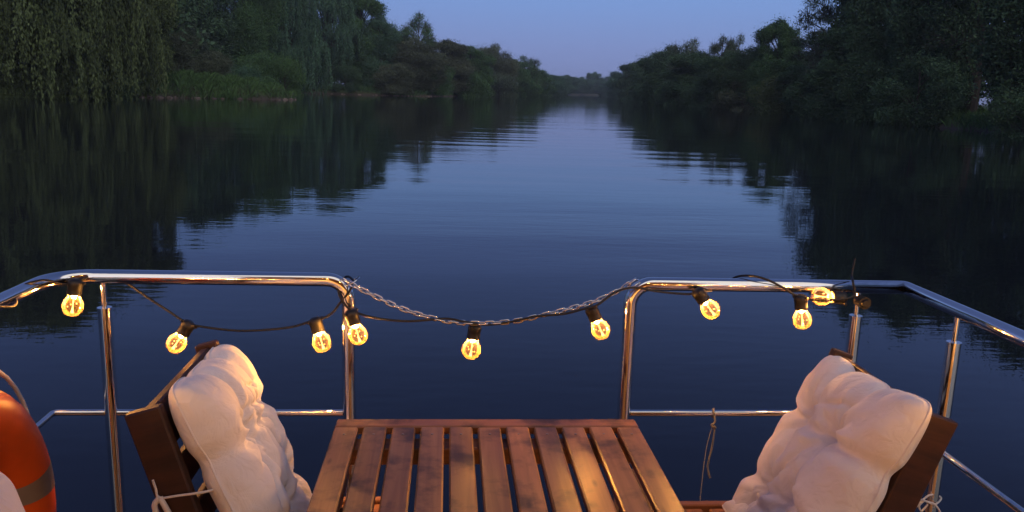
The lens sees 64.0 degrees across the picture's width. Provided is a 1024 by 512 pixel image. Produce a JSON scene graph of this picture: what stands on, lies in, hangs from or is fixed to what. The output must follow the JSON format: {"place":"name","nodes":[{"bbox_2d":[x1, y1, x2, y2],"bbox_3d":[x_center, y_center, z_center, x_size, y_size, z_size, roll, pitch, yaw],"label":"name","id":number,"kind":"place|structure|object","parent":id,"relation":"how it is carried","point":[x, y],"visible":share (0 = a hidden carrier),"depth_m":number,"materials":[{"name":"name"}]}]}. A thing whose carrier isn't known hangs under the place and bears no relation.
{"place":"outdoors","nodes":[
{"label":"outdoors","id":0,"kind":"place"},
{"bbox_2d":[0,93,1023,511],"bbox_3d":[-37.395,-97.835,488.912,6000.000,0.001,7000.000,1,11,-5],"label":"water","id":1,"kind":"structure","parent":0,"point":[484,207],"depth_m":12.10,"materials":[{"name":"blue liquid"}]},
{"bbox_3d":[0.185,0.933,-0.874,2.410,3.190,6.290,1,11,-5],"label":"houseboat","id":2,"kind":"object","parent":1,"relation":"on","visible":0},
{"bbox_2d":[0,269,355,511],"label":"guard rail","id":3,"kind":"object","parent":2,"relation":"on","point":[111,412],"visible":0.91,"depth_m":2.04,"materials":[{"name":"silver metal"}]},
{"bbox_2d":[0,258,855,331],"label":"light cable","id":4,"kind":"object","parent":3,"relation":"hanging from","point":[397,320],"visible":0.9,"depth_m":2.06,"materials":[{"name":"black rubber"}]},
{"bbox_2d":[61,278,85,315],"bbox_3d":[-1.055,0.100,1.972,0.048,0.093,0.048,11,11,-7],"label":"hanging bulb","id":5,"kind":"object","parent":4,"relation":"hanging from","point":[74,287],"visible":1,"depth_m":1.96,"materials":[{"name":"yellow glass"}]},
{"bbox_2d":[166,319,197,352],"bbox_3d":[-0.831,0.202,2.056,0.048,0.093,0.048,31,8,-27],"label":"hanging bulb","id":6,"kind":"object","parent":4,"relation":"hanging from","point":[185,329],"visible":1,"depth_m":2.04,"materials":[{"name":"yellow glass"}]},
{"bbox_2d":[306,316,330,352],"bbox_3d":[-0.489,0.200,2.082,0.048,0.093,0.048,-22,15,-35],"label":"hanging bulb","id":7,"kind":"object","parent":4,"relation":"hanging from","point":[315,324],"visible":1,"depth_m":2.07,"materials":[{"name":"yellow glass"}]},
{"bbox_2d":[343,308,367,344],"bbox_3d":[-0.389,0.177,2.039,0.048,0.093,0.048,-5,15,36],"label":"hanging bulb","id":8,"kind":"object","parent":4,"relation":"hanging from","point":[351,316],"visible":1,"depth_m":2.03,"materials":[{"name":"yellow glass"}]},
{"bbox_2d":[462,325,480,359],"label":"hanging bulb","id":9,"kind":"object","parent":4,"relation":"hanging from","point":[473,333],"visible":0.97,"depth_m":2.07,"materials":[{"name":"yellow glass"}]},
{"bbox_2d":[585,305,609,339],"bbox_3d":[0.218,0.170,2.099,0.048,0.093,0.048,-24,12,5],"label":"hanging bulb","id":10,"kind":"object","parent":4,"relation":"hanging from","point":[593,315],"visible":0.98,"depth_m":2.09,"materials":[{"name":"yellow glass"}]},
{"bbox_2d":[692,287,720,319],"bbox_3d":[0.497,0.122,2.100,0.048,0.093,0.048,-40,12,-9],"label":"hanging bulb","id":11,"kind":"object","parent":4,"relation":"hanging from","point":[700,295],"visible":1,"depth_m":2.09,"materials":[{"name":"yellow glass"}]},
{"bbox_2d":[792,294,811,328],"bbox_3d":[0.755,0.146,2.135,0.048,0.093,0.048,-17,14,-32],"label":"hanging bulb","id":12,"kind":"object","parent":4,"relation":"hanging from","point":[801,303],"visible":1,"depth_m":2.12,"materials":[{"name":"yellow glass"}]},
{"bbox_2d":[811,287,847,305],"bbox_3d":[0.825,0.107,2.132,0.093,0.048,0.048,4,-31,-5],"label":"hanging bulb","id":13,"kind":"object","parent":4,"relation":"hanging from","point":[837,294],"visible":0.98,"depth_m":2.12,"materials":[{"name":"yellow glass"}]},
{"bbox_2d":[341,276,639,325],"bbox_3d":[-0.050,0.110,2.083,0.760,0.124,0.073,1,11,-5],"label":"safety chain","id":14,"kind":"object","parent":3,"relation":"hanging from","point":[428,316],"visible":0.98,"depth_m":2.06,"materials":[{"name":"silver metal"}]},
{"bbox_2d":[124,339,380,511],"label":"folding chair","id":15,"kind":"object","parent":2,"relation":"on","point":[170,467],"visible":0.29,"depth_m":1.51,"materials":[{"name":"brown wood"}]},
{"bbox_2d":[151,479,213,511],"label":"tie cord","id":16,"kind":"object","parent":15,"relation":"attached to","point":[158,499],"visible":1,"depth_m":1.51,"materials":[{"name":"white fabric"}]},
{"bbox_2d":[168,344,311,511],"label":"tufted cushion","id":17,"kind":"object","parent":15,"relation":"on","point":[231,432],"visible":0.97,"depth_m":1.57,"materials":[{"name":"white fabric"}]},
{"bbox_2d":[307,419,684,511],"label":"folding table","id":18,"kind":"object","parent":2,"relation":"on","point":[643,485],"visible":1,"depth_m":1.69,"materials":[{"name":"brown wood"}]},
{"bbox_2d":[612,277,1023,511],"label":"guard rail","id":19,"kind":"object","parent":2,"relation":"on","point":[958,311],"visible":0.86,"depth_m":2.12,"materials":[{"name":"silver metal"}]},
{"bbox_2d":[707,408,716,477],"bbox_3d":[0.538,0.506,2.220,0.017,0.197,0.035,1,11,-5],"label":"rope end","id":20,"kind":"object","parent":19,"relation":"attached to","point":[713,426],"visible":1,"depth_m":2.21,"materials":[{"name":"grey fabric"}]},
{"bbox_2d":[700,427,711,500],"bbox_3d":[0.504,0.601,2.164,0.013,0.266,0.142,6,12,19],"label":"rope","id":21,"kind":"object","parent":20,"relation":"attached to","point":[704,463],"visible":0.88,"depth_m":2.20,"materials":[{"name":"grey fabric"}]},
{"bbox_2d":[853,295,870,309],"bbox_3d":[0.916,0.120,2.142,0.033,0.033,0.041,1,11,-5],"label":"cable plug","id":22,"kind":"object","parent":19,"relation":"attached to","point":[862,302],"visible":1,"depth_m":2.13,"materials":[{"name":"black plastic"}]},
{"bbox_2d":[917,494,941,511],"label":"tie cord","id":23,"kind":"object","parent":19,"relation":"attached to","point":[923,500],"visible":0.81,"depth_m":2.02,"materials":[{"name":"white fabric"}]},
{"bbox_2d":[680,348,957,511],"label":"folding chair","id":24,"kind":"object","parent":2,"relation":"on","point":[909,480],"visible":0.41,"depth_m":1.59,"materials":[{"name":"brown wood"}]},
{"bbox_2d":[722,500,749,511],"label":"seat pad","id":25,"kind":"object","parent":24,"relation":"on","point":[730,506],"visible":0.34,"depth_m":1.93,"materials":[{"name":"white fabric"}]},
{"bbox_2d":[732,355,931,511],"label":"tufted cushion","id":26,"kind":"object","parent":24,"relation":"on","point":[845,437],"visible":0.97,"depth_m":1.65,"materials":[{"name":"white fabric"}]},
{"bbox_2d":[25,79,1017,133],"bbox_3d":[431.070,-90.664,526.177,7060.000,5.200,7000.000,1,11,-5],"label":"ground","id":27,"kind":"structure","parent":0,"point":[363,92],"depth_m":113.97,"materials":[{"name":"green plant"}]},
{"bbox_2d":[0,0,125,99],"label":"willow tree","id":28,"kind":"object","parent":27,"relation":"on","point":[50,45],"visible":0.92,"depth_m":80.93,"materials":[{"name":"green plant"}]},
{"bbox_2d":[12,0,168,99],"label":"willow tree","id":29,"kind":"object","parent":27,"relation":"on","point":[121,36],"visible":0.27,"depth_m":91.46,"materials":[{"name":"green plant"}]},
{"bbox_2d":[86,61,144,98],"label":"shrub","id":30,"kind":"object","parent":27,"relation":"on","point":[108,94],"visible":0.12,"depth_m":93.68,"materials":[{"name":"green plant"}]},
{"bbox_2d":[106,0,182,89],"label":"broadleaf tree","id":31,"kind":"object","parent":27,"relation":"on","point":[166,11],"visible":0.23,"depth_m":101.88,"materials":[{"name":"green plant"}]},
{"bbox_2d":[11,67,296,99],"bbox_3d":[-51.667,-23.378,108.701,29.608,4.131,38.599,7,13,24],"label":"grass","id":32,"kind":"structure","parent":27,"relation":"on","point":[224,84],"depth_m":111.17,"materials":[{"name":"green plant"}]},
{"bbox_2d":[10,0,349,86],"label":"woodland","id":33,"kind":"object","parent":27,"relation":"on","point":[180,18],"visible":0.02,"depth_m":116.03,"materials":[{"name":"green plant"}]},
{"bbox_2d":[164,28,203,72],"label":"shrub","id":34,"kind":"object","parent":27,"relation":"on","point":[185,60],"visible":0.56,"depth_m":112.47,"materials":[{"name":"green plant"}]},
{"bbox_2d":[168,4,214,66],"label":"shrub","id":35,"kind":"object","parent":27,"relation":"on","point":[191,29],"visible":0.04,"depth_m":120.11,"materials":[{"name":"green plant"}]},
{"bbox_2d":[174,0,241,69],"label":"broadleaf tree","id":36,"kind":"object","parent":27,"relation":"on","point":[218,23],"visible":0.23,"depth_m":155.75,"materials":[{"name":"green plant"}]},
{"bbox_2d":[192,45,234,72],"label":"shrub","id":37,"kind":"object","parent":27,"relation":"on","point":[208,52],"visible":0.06,"depth_m":123.95,"materials":[{"name":"green plant"}]},
{"bbox_2d":[193,47,235,75],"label":"shrub","id":38,"kind":"object","parent":27,"relation":"on","point":[211,59],"visible":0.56,"depth_m":116.58,"materials":[{"name":"green plant"}]},
{"bbox_2d":[39,93,445,99],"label":"stones","id":39,"kind":"object","parent":27,"relation":"on","point":[276,99],"visible":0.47,"depth_m":111.70,"materials":[{"name":"grey stone"}]},
{"bbox_2d":[227,57,265,78],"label":"shrub","id":40,"kind":"object","parent":27,"relation":"on","point":[243,72],"visible":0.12,"depth_m":129.35,"materials":[{"name":"green plant"}]},
{"bbox_2d":[208,0,291,71],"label":"broadleaf tree","id":41,"kind":"object","parent":27,"relation":"on","point":[258,18],"visible":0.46,"depth_m":167.85,"materials":[{"name":"green plant"}]},
{"bbox_2d":[233,45,284,84],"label":"shrub","id":42,"kind":"object","parent":27,"relation":"on","point":[262,60],"visible":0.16,"depth_m":155.93,"materials":[{"name":"green plant"}]},
{"bbox_2d":[259,71,284,89],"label":"shrub","id":43,"kind":"object","parent":27,"relation":"on","point":[267,79],"visible":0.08,"depth_m":136.11,"materials":[{"name":"green plant"}]},
{"bbox_2d":[260,48,306,95],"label":"shrub","id":44,"kind":"object","parent":27,"relation":"on","point":[292,77],"visible":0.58,"depth_m":157.59,"materials":[{"name":"green plant"}]},
{"bbox_2d":[254,0,332,93],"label":"willow tree","id":45,"kind":"object","parent":27,"relation":"on","point":[306,55],"visible":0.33,"depth_m":184.81,"materials":[{"name":"green plant"}]},
{"bbox_2d":[286,0,365,84],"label":"willow tree","id":46,"kind":"object","parent":27,"relation":"on","point":[330,12],"visible":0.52,"depth_m":204.07,"materials":[{"name":"green plant"}]},
{"bbox_2d":[327,63,363,91],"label":"shrub","id":47,"kind":"object","parent":27,"relation":"on","point":[352,83],"visible":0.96,"depth_m":203.71,"materials":[{"name":"green plant"}]},
{"bbox_2d":[336,0,392,86],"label":"broadleaf tree","id":48,"kind":"object","parent":27,"relation":"on","point":[373,8],"visible":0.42,"depth_m":211.20,"materials":[{"name":"green plant"}]},
{"bbox_2d":[297,83,452,95],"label":"grass","id":49,"kind":"structure","parent":27,"relation":"on","point":[369,88],"depth_m":207.48,"materials":[{"name":"green plant"}]},
{"bbox_2d":[356,12,405,87],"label":"broadleaf tree","id":50,"kind":"object","parent":27,"relation":"on","point":[388,30],"visible":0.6,"depth_m":211.57,"materials":[{"name":"green plant"}]},
{"bbox_2d":[372,59,417,93],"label":"shrub","id":51,"kind":"object","parent":27,"relation":"on","point":[399,87],"visible":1,"depth_m":206.32,"materials":[{"name":"green plant"}]},
{"bbox_2d":[399,10,436,64],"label":"sparse tree","id":52,"kind":"object","parent":27,"relation":"on","point":[416,26],"visible":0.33,"depth_m":233.75,"materials":[{"name":"green plant"}]},
{"bbox_2d":[388,34,452,92],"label":"broadleaf tree","id":53,"kind":"object","parent":27,"relation":"on","point":[427,55],"visible":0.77,"depth_m":214.52,"materials":[{"name":"green plant"}]},
{"bbox_2d":[415,63,456,94],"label":"shrub","id":54,"kind":"object","parent":27,"relation":"on","point":[443,89],"visible":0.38,"depth_m":221.78,"materials":[{"name":"green plant"}]},
{"bbox_2d":[432,36,478,92],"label":"broadleaf tree","id":55,"kind":"object","parent":27,"relation":"on","point":[464,69],"visible":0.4,"depth_m":239.36,"materials":[{"name":"green plant"}]},
{"bbox_2d":[452,70,495,96],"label":"shrub","id":56,"kind":"object","parent":27,"relation":"on","point":[479,86],"visible":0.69,"depth_m":246.60,"materials":[{"name":"green plant"}]},
{"bbox_2d":[463,44,498,91],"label":"broadleaf tree","id":57,"kind":"object","parent":27,"relation":"on","point":[476,57],"visible":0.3,"depth_m":265.18,"materials":[{"name":"green plant"}]},
{"bbox_2d":[477,40,521,95],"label":"broadleaf tree","id":58,"kind":"object","parent":27,"relation":"on","point":[500,65],"visible":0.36,"depth_m":293.55,"materials":[{"name":"green plant"}]},
{"bbox_2d":[487,71,518,96],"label":"shrub","id":59,"kind":"object","parent":27,"relation":"on","point":[507,86],"visible":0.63,"depth_m":283.73,"materials":[{"name":"green plant"}]},
{"bbox_2d":[503,56,532,92],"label":"broadleaf tree","id":60,"kind":"object","parent":27,"relation":"on","point":[522,73],"visible":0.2,"depth_m":332.94,"materials":[{"name":"green plant"}]},
{"bbox_2d":[512,75,545,96],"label":"shrub","id":61,"kind":"object","parent":27,"relation":"on","point":[528,92],"visible":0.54,"depth_m":330.33,"materials":[{"name":"green plant"}]},
{"bbox_2d":[516,54,544,91],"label":"sparse tree","id":62,"kind":"object","parent":27,"relation":"on","point":[533,67],"visible":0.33,"depth_m":361.02,"materials":[{"name":"green plant"}]},
{"bbox_2d":[519,68,559,95],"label":"broadleaf tree","id":63,"kind":"object","parent":27,"relation":"on","point":[547,80],"visible":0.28,"depth_m":386.08,"materials":[{"name":"green plant"}]},
{"bbox_2d":[546,73,565,95],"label":"broadleaf tree","id":64,"kind":"object","parent":27,"relation":"on","point":[555,82],"visible":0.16,"depth_m":436.01,"materials":[{"name":"green plant"}]},
{"bbox_2d":[555,77,567,95],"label":"broadleaf tree","id":65,"kind":"object","parent":27,"relation":"on","point":[564,85],"visible":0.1,"depth_m":506.40,"materials":[{"name":"green plant"}]},
{"bbox_2d":[558,75,574,94],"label":"broadleaf tree","id":66,"kind":"object","parent":27,"relation":"on","point":[568,87],"visible":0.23,"depth_m":583.84,"materials":[{"name":"green plant"}]},
{"bbox_2d":[557,74,579,93],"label":"broadleaf tree","id":67,"kind":"object","parent":27,"relation":"on","point":[574,82],"visible":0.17,"depth_m":661.97,"materials":[{"name":"green plant"}]},
{"bbox_2d":[573,77,588,92],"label":"broadleaf tree","id":68,"kind":"object","parent":27,"relation":"on","point":[582,83],"visible":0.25,"depth_m":719.92,"materials":[{"name":"green plant"}]},
{"bbox_2d":[580,76,594,93],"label":"broadleaf tree","id":69,"kind":"object","parent":27,"relation":"on","point":[590,84],"visible":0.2,"depth_m":757.79,"materials":[{"name":"green plant"}]},
{"bbox_2d":[585,70,604,93],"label":"broadleaf tree","id":70,"kind":"object","parent":27,"relation":"on","point":[595,76],"visible":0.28,"depth_m":813.48,"materials":[{"name":"green plant"}]},
{"bbox_2d":[591,78,607,93],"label":"broadleaf tree","id":71,"kind":"object","parent":27,"relation":"on","point":[597,83],"visible":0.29,"depth_m":802.66,"materials":[{"name":"green plant"}]},
{"bbox_2d":[602,76,615,95],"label":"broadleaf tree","id":72,"kind":"object","parent":27,"relation":"on","point":[606,78],"visible":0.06,"depth_m":584.41,"materials":[{"name":"green plant"}]},
{"bbox_2d":[604,71,626,97],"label":"broadleaf tree","id":73,"kind":"object","parent":27,"relation":"on","point":[613,75],"visible":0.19,"depth_m":452.00,"materials":[{"name":"green plant"}]},
{"bbox_2d":[611,60,640,98],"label":"broadleaf tree","id":74,"kind":"object","parent":27,"relation":"on","point":[624,68],"visible":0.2,"depth_m":364.39,"materials":[{"name":"green plant"}]},
{"bbox_2d":[627,49,666,100],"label":"broadleaf tree","id":75,"kind":"object","parent":27,"relation":"on","point":[636,73],"visible":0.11,"depth_m":277.39,"materials":[{"name":"green plant"}]},
{"bbox_2d":[632,41,688,103],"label":"broadleaf tree","id":76,"kind":"object","parent":27,"relation":"on","point":[651,77],"visible":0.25,"depth_m":222.49,"materials":[{"name":"green plant"}]},
{"bbox_2d":[655,48,716,106],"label":"broadleaf tree","id":77,"kind":"object","parent":27,"relation":"on","point":[681,78],"visible":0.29,"depth_m":183.53,"materials":[{"name":"green plant"}]},
{"bbox_2d":[664,37,707,95],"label":"sparse tree","id":78,"kind":"object","parent":27,"relation":"on","point":[692,46],"visible":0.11,"depth_m":193.98,"materials":[{"name":"green plant"}]},
{"bbox_2d":[677,71,706,107],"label":"shrub","id":79,"kind":"object","parent":27,"relation":"on","point":[690,94],"visible":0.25,"depth_m":172.22,"materials":[{"name":"green plant"}]},
{"bbox_2d":[701,33,736,59],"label":"sparse tree","id":80,"kind":"object","parent":27,"relation":"on","point":[717,47],"visible":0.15,"depth_m":178.44,"materials":[{"name":"green plant"}]},
{"bbox_2d":[688,48,751,109],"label":"broadleaf tree","id":81,"kind":"object","parent":27,"relation":"on","point":[720,74],"visible":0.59,"depth_m":159.17,"materials":[{"name":"green plant"}]},
{"bbox_2d":[706,78,757,110],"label":"shrub","id":82,"kind":"object","parent":27,"relation":"on","point":[735,98],"visible":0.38,"depth_m":155.99,"materials":[{"name":"green plant"}]},
{"bbox_2d":[721,32,748,56],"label":"sparse tree","id":83,"kind":"object","parent":27,"relation":"on","point":[729,46],"visible":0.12,"depth_m":172.70,"materials":[{"name":"green plant"}]},
{"bbox_2d":[727,41,780,107],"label":"broadleaf tree","id":84,"kind":"object","parent":27,"relation":"on","point":[743,58],"visible":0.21,"depth_m":157.05,"materials":[{"name":"green plant"}]},
{"bbox_2d":[739,13,805,106],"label":"broadleaf tree","id":85,"kind":"object","parent":27,"relation":"on","point":[781,32],"visible":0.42,"depth_m":151.22,"materials":[{"name":"green plant"}]},
{"bbox_2d":[743,65,802,114],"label":"shrub","id":86,"kind":"object","parent":27,"relation":"on","point":[767,91],"visible":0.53,"depth_m":130.72,"materials":[{"name":"green plant"}]},
{"bbox_2d":[745,50,811,112],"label":"broadleaf tree","id":87,"kind":"object","parent":27,"relation":"on","point":[769,69],"visible":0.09,"depth_m":137.44,"materials":[{"name":"green plant"}]},
{"bbox_2d":[767,61,816,114],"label":"broadleaf tree","id":88,"kind":"object","parent":27,"relation":"on","point":[786,75],"visible":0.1,"depth_m":127.02,"materials":[{"name":"green plant"}]},
{"bbox_2d":[785,26,827,65],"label":"sparse tree","id":89,"kind":"object","parent":27,"relation":"on","point":[800,42],"visible":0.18,"depth_m":135.83,"materials":[{"name":"green plant"}]},
{"bbox_2d":[781,66,841,118],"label":"shrub","id":90,"kind":"object","parent":27,"relation":"on","point":[801,109],"visible":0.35,"depth_m":110.54,"materials":[{"name":"green plant"}]},
{"bbox_2d":[792,0,847,89],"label":"sparse tree","id":91,"kind":"object","parent":27,"relation":"on","point":[817,52],"visible":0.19,"depth_m":120.86,"materials":[{"name":"green plant"}]},
{"bbox_2d":[798,18,893,119],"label":"broadleaf tree","id":92,"kind":"object","parent":27,"relation":"on","point":[858,40],"visible":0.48,"depth_m":104.38,"materials":[{"name":"green plant"}]},
{"bbox_2d":[820,49,893,121],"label":"shrub","id":93,"kind":"object","parent":27,"relation":"on","point":[861,112],"visible":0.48,"depth_m":98.60,"materials":[{"name":"green plant"}]},
{"bbox_2d":[814,0,930,91],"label":"broadleaf tree","id":94,"kind":"object","parent":27,"relation":"on","point":[860,10],"visible":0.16,"depth_m":103.49,"materials":[{"name":"green plant"}]},
{"bbox_2d":[804,52,991,108],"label":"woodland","id":95,"kind":"object","parent":27,"relation":"on","point":[981,93],"depth_m":124.43,"materials":[{"name":"green plant"}]},
{"bbox_2d":[863,46,979,126],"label":"shrub","id":96,"kind":"object","parent":27,"relation":"on","point":[940,92],"visible":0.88,"depth_m":86.60,"materials":[{"name":"green plant"}]},
{"bbox_2d":[875,0,997,116],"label":"broadleaf tree","id":97,"kind":"object","parent":27,"relation":"on","point":[903,38],"visible":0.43,"depth_m":91.93,"materials":[{"name":"green plant"}]},
{"bbox_2d":[900,0,1005,112],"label":"sparse tree","id":98,"kind":"object","parent":27,"relation":"on","point":[960,43],"visible":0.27,"depth_m":88.99,"materials":[{"name":"green plant"}]},
{"bbox_2d":[897,107,1023,131],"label":"grass","id":99,"kind":"structure","parent":27,"relation":"on","point":[972,118],"depth_m":80.99,"materials":[{"name":"green plant"}]},
{"bbox_2d":[956,0,1023,124],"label":"broadleaf tree","id":100,"kind":"object","parent":27,"relation":"on","point":[1002,66],"visible":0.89,"depth_m":68.15,"materials":[{"name":"green plant"}]},
{"bbox_2d":[978,82,1023,137],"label":"shrub","id":101,"kind":"object","parent":27,"relation":"on","point":[1001,109],"visible":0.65,"depth_m":65.76,"materials":[{"name":"green plant"}]},
{"bbox_2d":[221,0,1019,104],"label":"sky","id":102,"kind":"structure","parent":0,"point":[574,38],"materials":[{"name":"blue"}]},
{"bbox_3d":[-0.672,0.809,1.113,0.452,0.903,0.488,1,11,-5],"label":"folding chair","id":103,"kind":"object","parent":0,"visible":0},
{"bbox_2d":[0,472,24,511],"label":"tufted cushion","id":104,"kind":"object","parent":103,"relation":"on","point":[10,500],"visible":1,"depth_m":1.17,"materials":[{"name":"white fabric"}]},
{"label":"white cord","id":105,"kind":"object","parent":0,"visible":0},
{"bbox_2d":[0,370,55,511],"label":"lifebuoy","id":106,"kind":"object","parent":105,"relation":"hanging from","point":[26,468],"visible":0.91,"depth_m":1.67,"materials":[{"name":"orange plastic"}]}
]}

